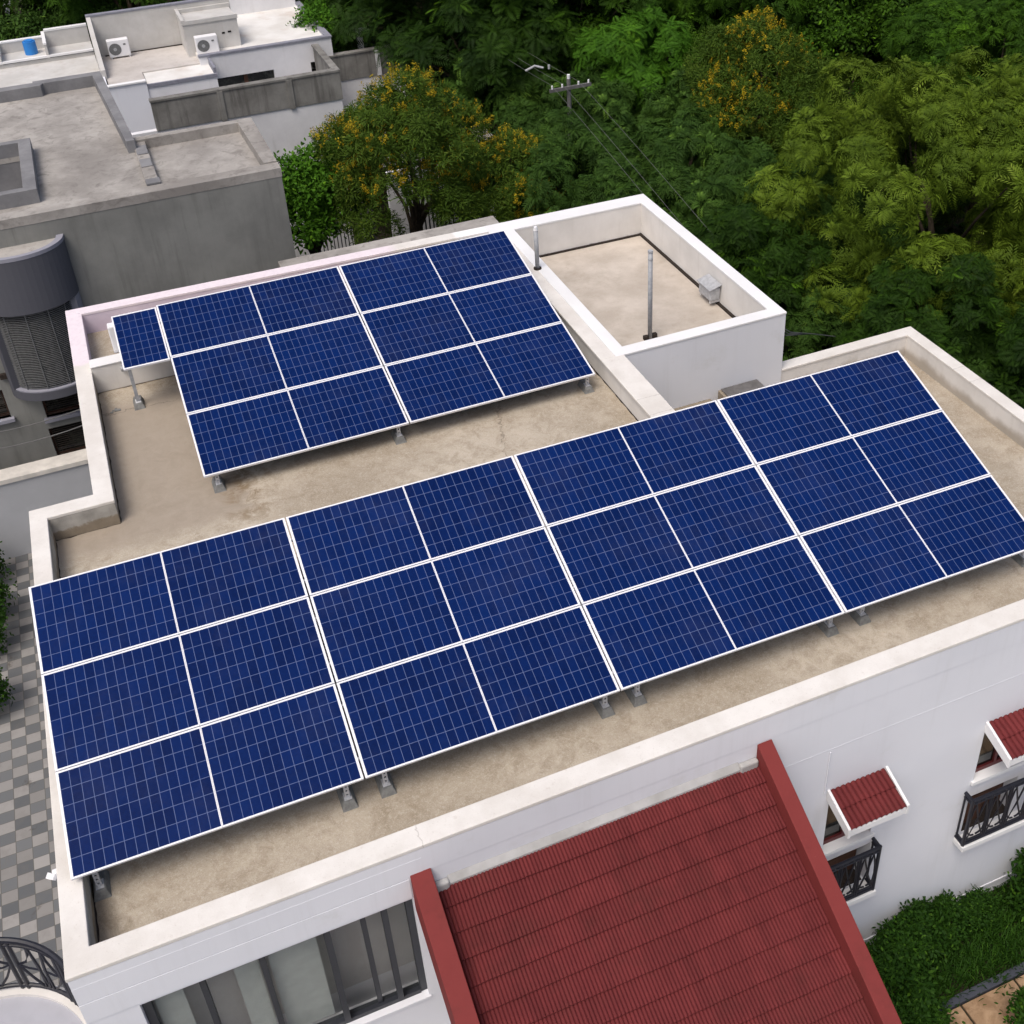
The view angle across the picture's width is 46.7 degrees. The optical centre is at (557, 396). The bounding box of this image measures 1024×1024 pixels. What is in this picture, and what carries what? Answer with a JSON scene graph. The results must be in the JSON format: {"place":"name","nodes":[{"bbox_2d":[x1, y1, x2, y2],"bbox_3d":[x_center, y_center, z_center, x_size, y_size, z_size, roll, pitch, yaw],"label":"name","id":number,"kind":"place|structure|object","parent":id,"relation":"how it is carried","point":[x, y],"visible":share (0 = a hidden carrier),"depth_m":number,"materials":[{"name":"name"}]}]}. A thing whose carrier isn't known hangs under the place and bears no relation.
{"place":"outdoors","nodes":[
{"label":"outdoors","id":0,"kind":"place"},
{"bbox_2d":[0,553,63,987],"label":"courtyard pavement","id":1,"kind":"structure","parent":0,"point":[29,904],"depth_m":26.24,"materials":[{"name":"tile"}]},
{"bbox_2d":[0,71,295,469],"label":"grey house","id":2,"kind":"structure","parent":0,"point":[99,204],"depth_m":32.59,"materials":[{"name":"concrete"}]},
{"bbox_2d":[42,393,80,423],"bbox_3d":[-13.545,-0.053,33.579,2.110,1.140,0.360,-15,36,-18],"label":"window","id":3,"kind":"structure","parent":2,"relation":"in","point":[60,404],"depth_m":33.61,"materials":[{"name":"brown wood"}]},
{"bbox_2d":[49,421,85,454],"bbox_3d":[-13.562,1.019,34.380,2.020,1.030,0.180,-15,36,-18],"label":"window","id":4,"kind":"structure","parent":2,"relation":"in","point":[73,440],"depth_m":34.25,"materials":[{"name":"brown wood"}]},
{"bbox_2d":[0,0,332,132],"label":"old white house","id":5,"kind":"structure","parent":0,"point":[259,40],"depth_m":50.83,"materials":[{"name":"paint"}]},
{"bbox_2d":[13,0,1023,1023],"bbox_3d":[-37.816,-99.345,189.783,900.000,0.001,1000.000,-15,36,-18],"label":"ground","id":6,"kind":"structure","parent":0,"point":[826,339],"depth_m":46.07,"materials":[{"name":"green plant"}]},
{"bbox_2d":[0,449,92,560],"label":"boundary wall","id":7,"kind":"structure","parent":6,"relation":"on","point":[26,488],"depth_m":32.41,"materials":[{"name":"paint"}]},
{"bbox_2d":[0,4,93,49],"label":"tree","id":8,"kind":"object","parent":6,"relation":"on","point":[11,30],"visible":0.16,"depth_m":54.47,"materials":[{"name":"green plant"}]},
{"bbox_2d":[42,0,182,25],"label":"tree","id":9,"kind":"object","parent":6,"relation":"on","point":[76,5],"visible":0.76,"depth_m":55.55,"materials":[{"name":"green plant"}]},
{"bbox_2d":[131,44,350,209],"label":"compound wall","id":10,"kind":"structure","parent":6,"relation":"on","point":[288,112],"depth_m":47.64,"materials":[{"name":"white paint"}]},
{"bbox_2d":[273,133,369,254],"bbox_3d":[-8.620,-5.475,41.011,4.354,7.210,4.015,22,41,32],"label":"bush","id":11,"kind":"object","parent":6,"relation":"on","point":[306,185],"visible":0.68,"depth_m":39.40,"materials":[{"name":"green plant"}]},
{"bbox_2d":[285,0,363,52],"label":"bush","id":12,"kind":"object","parent":6,"relation":"on","point":[314,11],"visible":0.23,"depth_m":53.10,"materials":[{"name":"green plant"}]},
{"bbox_2d":[329,44,421,166],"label":"compound wall","id":13,"kind":"structure","parent":6,"relation":"on","point":[356,67],"depth_m":52.50,"materials":[{"name":"white paint"}]},
{"bbox_2d":[309,0,465,88],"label":"tree","id":14,"kind":"object","parent":6,"relation":"on","point":[354,9],"visible":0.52,"depth_m":52.16,"materials":[{"name":"green plant"}]},
{"bbox_2d":[278,216,498,267],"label":"boundary wall","id":15,"kind":"structure","parent":6,"relation":"on","point":[462,226],"depth_m":33.00,"materials":[{"name":"concrete"}]},
{"bbox_2d":[308,60,521,244],"bbox_3d":[-4.894,-7.065,41.058,6.847,9.506,7.332,-27,41,-31],"label":"tree","id":16,"kind":"object","parent":6,"relation":"on","point":[415,110],"visible":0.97,"depth_m":38.60,"materials":[{"name":"green plant"}]},
{"bbox_2d":[385,165,455,235],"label":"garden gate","id":17,"kind":"structure","parent":6,"relation":"on","point":[429,223],"depth_m":46.66,"materials":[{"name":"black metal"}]},
{"bbox_2d":[362,0,595,116],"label":"tree","id":18,"kind":"object","parent":6,"relation":"on","point":[419,42],"visible":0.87,"depth_m":47.58,"materials":[{"name":"green plant"}]},
{"bbox_2d":[427,48,564,151],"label":"tree","id":19,"kind":"object","parent":6,"relation":"on","point":[485,93],"visible":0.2,"depth_m":48.25,"materials":[{"name":"green plant"}]},
{"bbox_2d":[431,122,573,226],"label":"tree","id":20,"kind":"object","parent":6,"relation":"on","point":[521,147],"visible":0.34,"depth_m":40.28,"materials":[{"name":"green plant"}]},
{"bbox_2d":[0,194,1023,1023],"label":"white house","id":21,"kind":"structure","parent":6,"relation":"on","point":[776,830],"depth_m":17.69,"materials":[{"name":"paint"}]},
{"bbox_2d":[128,370,145,410],"bbox_3d":[-9.169,-0.353,25.602,0.230,1.257,0.430,-15,36,-18],"label":"panel support","id":22,"kind":"object","parent":21,"relation":"on","point":[138,402],"visible":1,"depth_m":25.75,"materials":[{"name":"metal"}]},
{"bbox_3d":[-4.544,-1.023,25.698,8.800,0.968,4.444,-15,36,-18],"label":"mounting frame","id":23,"kind":"object","parent":22,"relation":"on","visible":0},
{"bbox_2d":[111,307,169,370],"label":"solar panel","id":24,"kind":"object","parent":23,"relation":"on","point":[140,339],"visible":1,"depth_m":25.55,"materials":[{"name":"glass"}]},
{"bbox_2d":[156,285,266,357],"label":"solar panel","id":25,"kind":"object","parent":23,"relation":"on","point":[207,321],"visible":1,"depth_m":26.06,"materials":[{"name":"glass"}]},
{"bbox_2d":[171,335,286,414],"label":"solar panel","id":26,"kind":"object","parent":23,"relation":"on","point":[214,377],"visible":1,"depth_m":24.89,"materials":[{"name":"glass"}]},
{"bbox_2d":[187,390,308,477],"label":"solar panel","id":27,"kind":"object","parent":23,"relation":"on","point":[244,433],"visible":1,"depth_m":23.72,"materials":[{"name":"glass"}]},
{"bbox_2d":[249,266,358,334],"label":"solar panel","id":28,"kind":"object","parent":23,"relation":"on","point":[301,300],"visible":1,"depth_m":26.68,"materials":[{"name":"glass"}]},
{"bbox_2d":[267,314,382,390],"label":"solar panel","id":29,"kind":"object","parent":23,"relation":"on","point":[320,352],"visible":1,"depth_m":25.52,"materials":[{"name":"glass"}]},
{"bbox_2d":[288,366,408,450],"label":"solar panel","id":30,"kind":"object","parent":23,"relation":"on","point":[346,408],"visible":1,"depth_m":24.34,"materials":[{"name":"glass"}]},
{"bbox_2d":[339,248,447,314],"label":"solar panel","id":31,"kind":"object","parent":23,"relation":"on","point":[382,282],"visible":1,"depth_m":27.32,"materials":[{"name":"glass"}]},
{"bbox_2d":[361,294,474,366],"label":"solar panel","id":32,"kind":"object","parent":23,"relation":"on","point":[416,329],"visible":1,"depth_m":26.15,"materials":[{"name":"glass"}]},
{"bbox_2d":[385,343,504,423],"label":"solar panel","id":33,"kind":"object","parent":23,"relation":"on","point":[427,387],"visible":1,"depth_m":24.98,"materials":[{"name":"glass"}]},
{"bbox_2d":[424,230,531,293],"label":"solar panel","id":34,"kind":"object","parent":23,"relation":"on","point":[475,261],"visible":1,"depth_m":27.95,"materials":[{"name":"glass"}]},
{"bbox_2d":[449,274,561,342],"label":"solar panel","id":35,"kind":"object","parent":23,"relation":"on","point":[491,311],"visible":1,"depth_m":26.78,"materials":[{"name":"glass"}]},
{"bbox_2d":[476,322,594,398],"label":"solar panel","id":36,"kind":"object","parent":23,"relation":"on","point":[529,361],"visible":1,"depth_m":25.61,"materials":[{"name":"glass"}]},
{"bbox_2d":[142,899,431,1023],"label":"window","id":37,"kind":"structure","parent":21,"relation":"in","point":[298,981],"depth_m":16.89,"materials":[{"name":"grey glass"}]},
{"bbox_2d":[822,805,874,856],"bbox_3d":[4.877,6.979,19.894,1.080,1.570,0.250,-15,36,-18],"label":"window","id":38,"kind":"structure","parent":21,"relation":"in","point":[835,840],"depth_m":20.20,"materials":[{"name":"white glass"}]},
{"bbox_2d":[848,607,870,625],"bbox_3d":[5.003,3.348,19.574,0.230,0.731,0.430,-15,36,-18],"label":"panel support","id":39,"kind":"object","parent":21,"relation":"on","point":[860,616],"visible":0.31,"depth_m":19.61,"materials":[{"name":"concrete"}]},
{"bbox_2d":[175,474,809,808],"bbox_3d":[0.080,2.770,19.012,15.420,1.247,3.869,-15,36,-18],"label":"mounting frame","id":40,"kind":"object","parent":39,"relation":"on","point":[330,664],"visible":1,"depth_m":18.08,"materials":[{"name":"metal"}]},
{"bbox_2d":[28,552,178,674],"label":"solar panel","id":41,"kind":"object","parent":40,"relation":"on","point":[87,616],"visible":1,"depth_m":17.80,"materials":[{"name":"glass"}]},
{"bbox_2d":[41,635,199,771],"bbox_3d":[-6.257,4.352,16.972,1.950,0.047,1.516,-15,54,-17],"label":"solar panel","id":42,"kind":"object","parent":40,"relation":"on","point":[102,707],"visible":1,"depth_m":16.93,"materials":[{"name":"glass"}]},
{"bbox_2d":[55,727,222,880],"bbox_3d":[-5.687,5.481,16.107,1.950,0.047,1.516,-15,54,-17],"label":"solar panel","id":43,"kind":"object","parent":40,"relation":"on","point":[118,808],"visible":1,"depth_m":16.07,"materials":[{"name":"glass"}]},
{"bbox_2d":[160,518,307,634],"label":"solar panel","id":44,"kind":"object","parent":40,"relation":"on","point":[230,575],"visible":1,"depth_m":18.38,"materials":[{"name":"glass"}]},
{"bbox_2d":[179,597,334,725],"bbox_3d":[-4.450,3.883,17.550,1.950,0.047,1.516,-15,54,-17],"label":"solar panel","id":45,"kind":"object","parent":40,"relation":"on","point":[249,662],"visible":1,"depth_m":17.51,"materials":[{"name":"glass"}]},
{"bbox_2d":[200,684,363,827],"bbox_3d":[-3.880,5.011,16.685,1.950,0.047,1.516,-15,54,-17],"label":"solar panel","id":46,"kind":"object","parent":40,"relation":"on","point":[266,759],"visible":1,"depth_m":16.65,"materials":[{"name":"glass"}]},
{"bbox_2d":[286,486,430,595],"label":"solar panel","id":47,"kind":"object","parent":40,"relation":"on","point":[351,541],"visible":1,"depth_m":18.96,"materials":[{"name":"glass"}]},
{"bbox_2d":[310,561,461,683],"bbox_3d":[-2.623,3.408,18.134,1.950,0.047,1.516,-15,54,-17],"label":"solar panel","id":48,"kind":"object","parent":40,"relation":"on","point":[383,621],"visible":1,"depth_m":18.10,"materials":[{"name":"glass"}]},
{"bbox_2d":[337,643,496,778],"bbox_3d":[-2.053,4.537,17.269,1.950,0.047,1.516,-15,54,-17],"label":"solar panel","id":49,"kind":"object","parent":40,"relation":"on","point":[401,714],"visible":1,"depth_m":17.23,"materials":[{"name":"glass"}]},
{"bbox_2d":[403,456,544,559],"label":"solar panel","id":50,"kind":"object","parent":40,"relation":"on","point":[461,510],"visible":1,"depth_m":19.54,"materials":[{"name":"glass"}]},
{"bbox_2d":[431,527,580,642],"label":"solar panel","id":51,"kind":"object","parent":40,"relation":"on","point":[501,585],"visible":1,"depth_m":18.68,"materials":[{"name":"glass"}]},
{"bbox_2d":[463,605,619,733],"bbox_3d":[-0.247,4.067,17.847,1.950,0.047,1.516,-15,54,-17],"label":"solar panel","id":52,"kind":"object","parent":40,"relation":"on","point":[537,669],"visible":1,"depth_m":17.81,"materials":[{"name":"glass"}]},
{"bbox_2d":[514,427,652,526],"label":"solar panel","id":53,"kind":"object","parent":40,"relation":"on","point":[567,480],"visible":1,"depth_m":20.13,"materials":[{"name":"glass"}]},
{"bbox_2d":[547,495,692,604],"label":"solar panel","id":54,"kind":"object","parent":40,"relation":"on","point":[608,552],"visible":1,"depth_m":19.26,"materials":[{"name":"glass"}]},
{"bbox_2d":[582,570,735,690],"bbox_3d":[1.580,3.592,18.432,1.950,0.047,1.516,-15,54,-17],"label":"solar panel","id":55,"kind":"object","parent":40,"relation":"on","point":[657,629],"visible":1,"depth_m":18.39,"materials":[{"name":"glass"}]},
{"bbox_2d":[618,400,754,494],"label":"solar panel","id":56,"kind":"object","parent":40,"relation":"on","point":[684,447],"visible":1,"depth_m":20.71,"materials":[{"name":"glass"}]},
{"bbox_2d":[654,466,797,569],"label":"solar panel","id":57,"kind":"object","parent":40,"relation":"on","point":[723,517],"visible":1,"depth_m":19.84,"materials":[{"name":"glass"}]},
{"bbox_2d":[694,536,844,650],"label":"solar panel","id":58,"kind":"object","parent":40,"relation":"on","point":[766,593],"visible":1,"depth_m":18.98,"materials":[{"name":"glass"}]},
{"bbox_2d":[717,375,851,464],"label":"solar panel","id":59,"kind":"object","parent":40,"relation":"on","point":[782,419],"visible":1,"depth_m":21.29,"materials":[{"name":"glass"}]},
{"bbox_2d":[756,437,897,535],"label":"solar panel","id":60,"kind":"object","parent":40,"relation":"on","point":[824,486],"visible":1,"depth_m":20.42,"materials":[{"name":"glass"}]},
{"bbox_2d":[799,505,946,613],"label":"solar panel","id":61,"kind":"object","parent":40,"relation":"on","point":[872,558],"visible":1,"depth_m":19.56,"materials":[{"name":"glass"}]},
{"bbox_2d":[810,351,941,436],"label":"solar panel","id":62,"kind":"object","parent":40,"relation":"on","point":[875,393],"visible":1,"depth_m":21.87,"materials":[{"name":"glass"}]},
{"bbox_2d":[853,410,990,504],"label":"solar panel","id":63,"kind":"object","parent":40,"relation":"on","point":[918,457],"visible":1,"depth_m":21.00,"materials":[{"name":"glass"}]},
{"bbox_2d":[898,475,1023,577],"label":"solar panel","id":64,"kind":"object","parent":40,"relation":"on","point":[968,526],"visible":1,"depth_m":20.15,"materials":[{"name":"glass"}]},
{"bbox_2d":[970,733,1023,786],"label":"window","id":65,"kind":"structure","parent":21,"relation":"in","point":[990,765],"depth_m":21.01,"materials":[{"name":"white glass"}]},
{"bbox_2d":[433,0,675,69],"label":"tree","id":66,"kind":"object","parent":6,"relation":"on","point":[515,8],"visible":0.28,"depth_m":47.76,"materials":[{"name":"green plant"}]},
{"bbox_2d":[493,62,642,162],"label":"tree","id":67,"kind":"object","parent":6,"relation":"on","point":[525,113],"visible":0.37,"depth_m":46.10,"materials":[{"name":"green plant"}]},
{"bbox_2d":[485,106,669,220],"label":"tree","id":68,"kind":"object","parent":6,"relation":"on","point":[581,145],"visible":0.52,"depth_m":40.76,"materials":[{"name":"green plant"}]},
{"bbox_2d":[535,0,698,82],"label":"tree","id":69,"kind":"object","parent":6,"relation":"on","point":[575,8],"visible":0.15,"depth_m":49.76,"materials":[{"name":"green plant"}]},
{"bbox_2d":[533,177,710,247],"bbox_3d":[1.807,-3.836,38.882,6.061,6.087,6.512,-10,34,-11],"label":"bush","id":70,"kind":"object","parent":6,"relation":"on","point":[627,189],"visible":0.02,"depth_m":38.69,"materials":[{"name":"green plant"}]},
{"bbox_2d":[541,79,705,187],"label":"tree","id":71,"kind":"object","parent":6,"relation":"on","point":[610,93],"visible":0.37,"depth_m":44.63,"materials":[{"name":"green plant"}]},
{"bbox_2d":[564,0,708,117],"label":"tree","id":72,"kind":"object","parent":6,"relation":"on","point":[633,35],"visible":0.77,"depth_m":46.45,"materials":[{"name":"green plant"}]},
{"bbox_2d":[559,136,736,233],"bbox_3d":[3.467,-5.718,41.355,6.314,6.341,6.783,26,43,36],"label":"tree","id":73,"kind":"object","parent":6,"relation":"on","point":[610,174],"visible":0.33,"depth_m":39.67,"materials":[{"name":"green plant"}]},
{"bbox_2d":[588,102,764,223],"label":"tree","id":74,"kind":"object","parent":6,"relation":"on","point":[681,128],"visible":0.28,"depth_m":41.14,"materials":[{"name":"green plant"}]},
{"bbox_2d":[355,6,1023,403],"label":"undergrowth","id":75,"kind":"object","parent":6,"relation":"on","point":[941,232],"visible":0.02,"depth_m":53.02,"materials":[{"name":"green plant"}]},
{"bbox_2d":[625,57,775,155],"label":"bush","id":76,"kind":"object","parent":6,"relation":"on","point":[679,81],"visible":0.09,"depth_m":45.88,"materials":[{"name":"green plant"}]},
{"bbox_2d":[665,175,832,307],"bbox_3d":[5.883,-4.619,39.774,6.512,6.087,6.061,-2,34,0],"label":"bush","id":77,"kind":"object","parent":6,"relation":"on","point":[732,188],"visible":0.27,"depth_m":37.94,"materials":[{"name":"green plant"}]},
{"bbox_2d":[653,0,846,143],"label":"tree","id":78,"kind":"object","parent":6,"relation":"on","point":[790,9],"visible":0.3,"depth_m":48.31,"materials":[{"name":"green plant"}]},
{"bbox_2d":[661,133,839,237],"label":"bush","id":79,"kind":"object","parent":6,"relation":"on","point":[765,156],"visible":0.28,"depth_m":40.83,"materials":[{"name":"green plant"}]},
{"bbox_2d":[687,199,836,339],"bbox_3d":[6.005,-3.398,37.406,4.594,6.631,5.473,-17,36,-21],"label":"tree","id":80,"kind":"object","parent":6,"relation":"on","point":[742,220],"visible":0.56,"depth_m":35.22,"materials":[{"name":"green plant"}]},
{"bbox_2d":[681,5,853,164],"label":"tree","id":81,"kind":"object","parent":6,"relation":"on","point":[751,48],"visible":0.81,"depth_m":43.49,"materials":[{"name":"green plant"}]},
{"bbox_2d":[748,268,859,360],"bbox_3d":[7.118,-2.020,37.160,4.884,4.566,4.546,4,34,10],"label":"bush","id":82,"kind":"object","parent":6,"relation":"on","point":[795,346],"visible":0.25,"depth_m":35.24,"materials":[{"name":"green plant"}]},
{"bbox_2d":[753,166,917,280],"bbox_3d":[9.333,-4.903,40.413,5.556,5.580,5.969,-3,34,-1],"label":"bush","id":83,"kind":"object","parent":6,"relation":"on","point":[826,208],"visible":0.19,"depth_m":38.76,"materials":[{"name":"green plant"}]},
{"bbox_2d":[757,0,926,130],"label":"tree","id":84,"kind":"object","parent":6,"relation":"on","point":[820,43],"visible":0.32,"depth_m":45.79,"materials":[{"name":"green plant"}]},
{"bbox_2d":[774,0,983,162],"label":"tree","id":85,"kind":"object","parent":6,"relation":"on","point":[821,12],"visible":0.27,"depth_m":46.63,"materials":[{"name":"green plant"}]},
{"bbox_2d":[741,45,1023,326],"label":"tree","id":86,"kind":"object","parent":6,"relation":"on","point":[925,110],"visible":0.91,"depth_m":35.31,"materials":[{"name":"green plant"}]},
{"bbox_2d":[809,246,965,347],"bbox_3d":[10.225,-2.406,37.072,5.051,5.073,5.426,19,39,29],"label":"bush","id":87,"kind":"object","parent":6,"relation":"on","point":[835,327],"visible":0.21,"depth_m":35.47,"materials":[{"name":"green plant"}]},
{"bbox_2d":[809,116,973,233],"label":"bush","id":88,"kind":"object","parent":6,"relation":"on","point":[925,220],"visible":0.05,"depth_m":41.46,"materials":[{"name":"green plant"}]},
{"bbox_2d":[869,911,938,984],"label":"shrub","id":89,"kind":"object","parent":6,"relation":"on","point":[895,935],"visible":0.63,"depth_m":21.65,"materials":[{"name":"green plant"}]},
{"bbox_2d":[867,937,950,1018],"bbox_3d":[6.066,10.618,21.343,1.848,1.298,1.663,-18,37,-21],"label":"shrub","id":90,"kind":"object","parent":6,"relation":"on","point":[914,985],"visible":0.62,"depth_m":21.11,"materials":[{"name":"green plant"}]},
{"bbox_2d":[890,985,938,1023],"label":"shrub","id":91,"kind":"object","parent":6,"relation":"on","point":[905,1017],"visible":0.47,"depth_m":20.64,"materials":[{"name":"green plant"}]},
{"bbox_2d":[832,252,1013,372],"bbox_3d":[10.537,-1.386,34.281,5.296,6.417,4.446,-22,38,-27],"label":"tree","id":92,"kind":"object","parent":6,"relation":"on","point":[880,310],"visible":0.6,"depth_m":32.76,"materials":[{"name":"green plant"}]},
{"bbox_2d":[891,896,959,968],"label":"shrub","id":93,"kind":"object","parent":6,"relation":"on","point":[918,912],"visible":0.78,"depth_m":21.87,"materials":[{"name":"green plant"}]},
{"bbox_2d":[859,0,1023,89],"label":"tree","id":94,"kind":"object","parent":6,"relation":"on","point":[977,3],"visible":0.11,"depth_m":43.91,"materials":[{"name":"green plant"}]},
{"bbox_2d":[866,876,1023,1014],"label":"lawn","id":95,"kind":"structure","parent":6,"relation":"on","point":[1011,950],"depth_m":22.26,"materials":[{"name":"green plant"}]},
{"bbox_2d":[924,889,972,952],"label":"shrub","id":96,"kind":"object","parent":6,"relation":"on","point":[952,909],"visible":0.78,"depth_m":22.18,"materials":[{"name":"green plant"}]},
{"bbox_2d":[879,0,1023,241],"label":"tree","id":97,"kind":"object","parent":6,"relation":"on","point":[949,35],"visible":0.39,"depth_m":41.66,"materials":[{"name":"green plant"}]},
{"bbox_2d":[927,320,1019,400],"bbox_3d":[10.468,0.237,33.557,4.884,4.566,4.546,-14,35,-17],"label":"bush","id":98,"kind":"object","parent":6,"relation":"on","point":[985,370],"visible":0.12,"depth_m":32.64,"materials":[{"name":"green plant"}]},
{"bbox_2d":[955,884,1004,938],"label":"shrub","id":99,"kind":"object","parent":6,"relation":"on","point":[975,902],"visible":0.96,"depth_m":22.63,"materials":[{"name":"green plant"}]},
{"bbox_2d":[939,962,1023,1010],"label":"garden edging","id":100,"kind":"object","parent":6,"relation":"on","point":[989,986],"visible":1,"depth_m":21.78,"materials":[{"name":"stone"}]},
{"bbox_2d":[947,80,1023,329],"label":"tree","id":101,"kind":"object","parent":6,"relation":"on","point":[991,214],"visible":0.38,"depth_m":35.56,"materials":[{"name":"green plant"}]},
{"bbox_2d":[983,301,1023,408],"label":"tree","id":102,"kind":"object","parent":6,"relation":"on","point":[1013,336],"visible":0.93,"depth_m":31.58,"materials":[{"name":"green plant"}]},
{"bbox_2d":[994,847,1023,921],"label":"shrub","id":103,"kind":"object","parent":6,"relation":"on","point":[1018,870],"visible":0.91,"depth_m":22.77,"materials":[{"name":"green plant"}]},
{"bbox_2d":[941,975,1023,1023],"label":"garden path","id":104,"kind":"structure","parent":0,"point":[979,1012],"depth_m":21.52,"materials":[{"name":"stone"}]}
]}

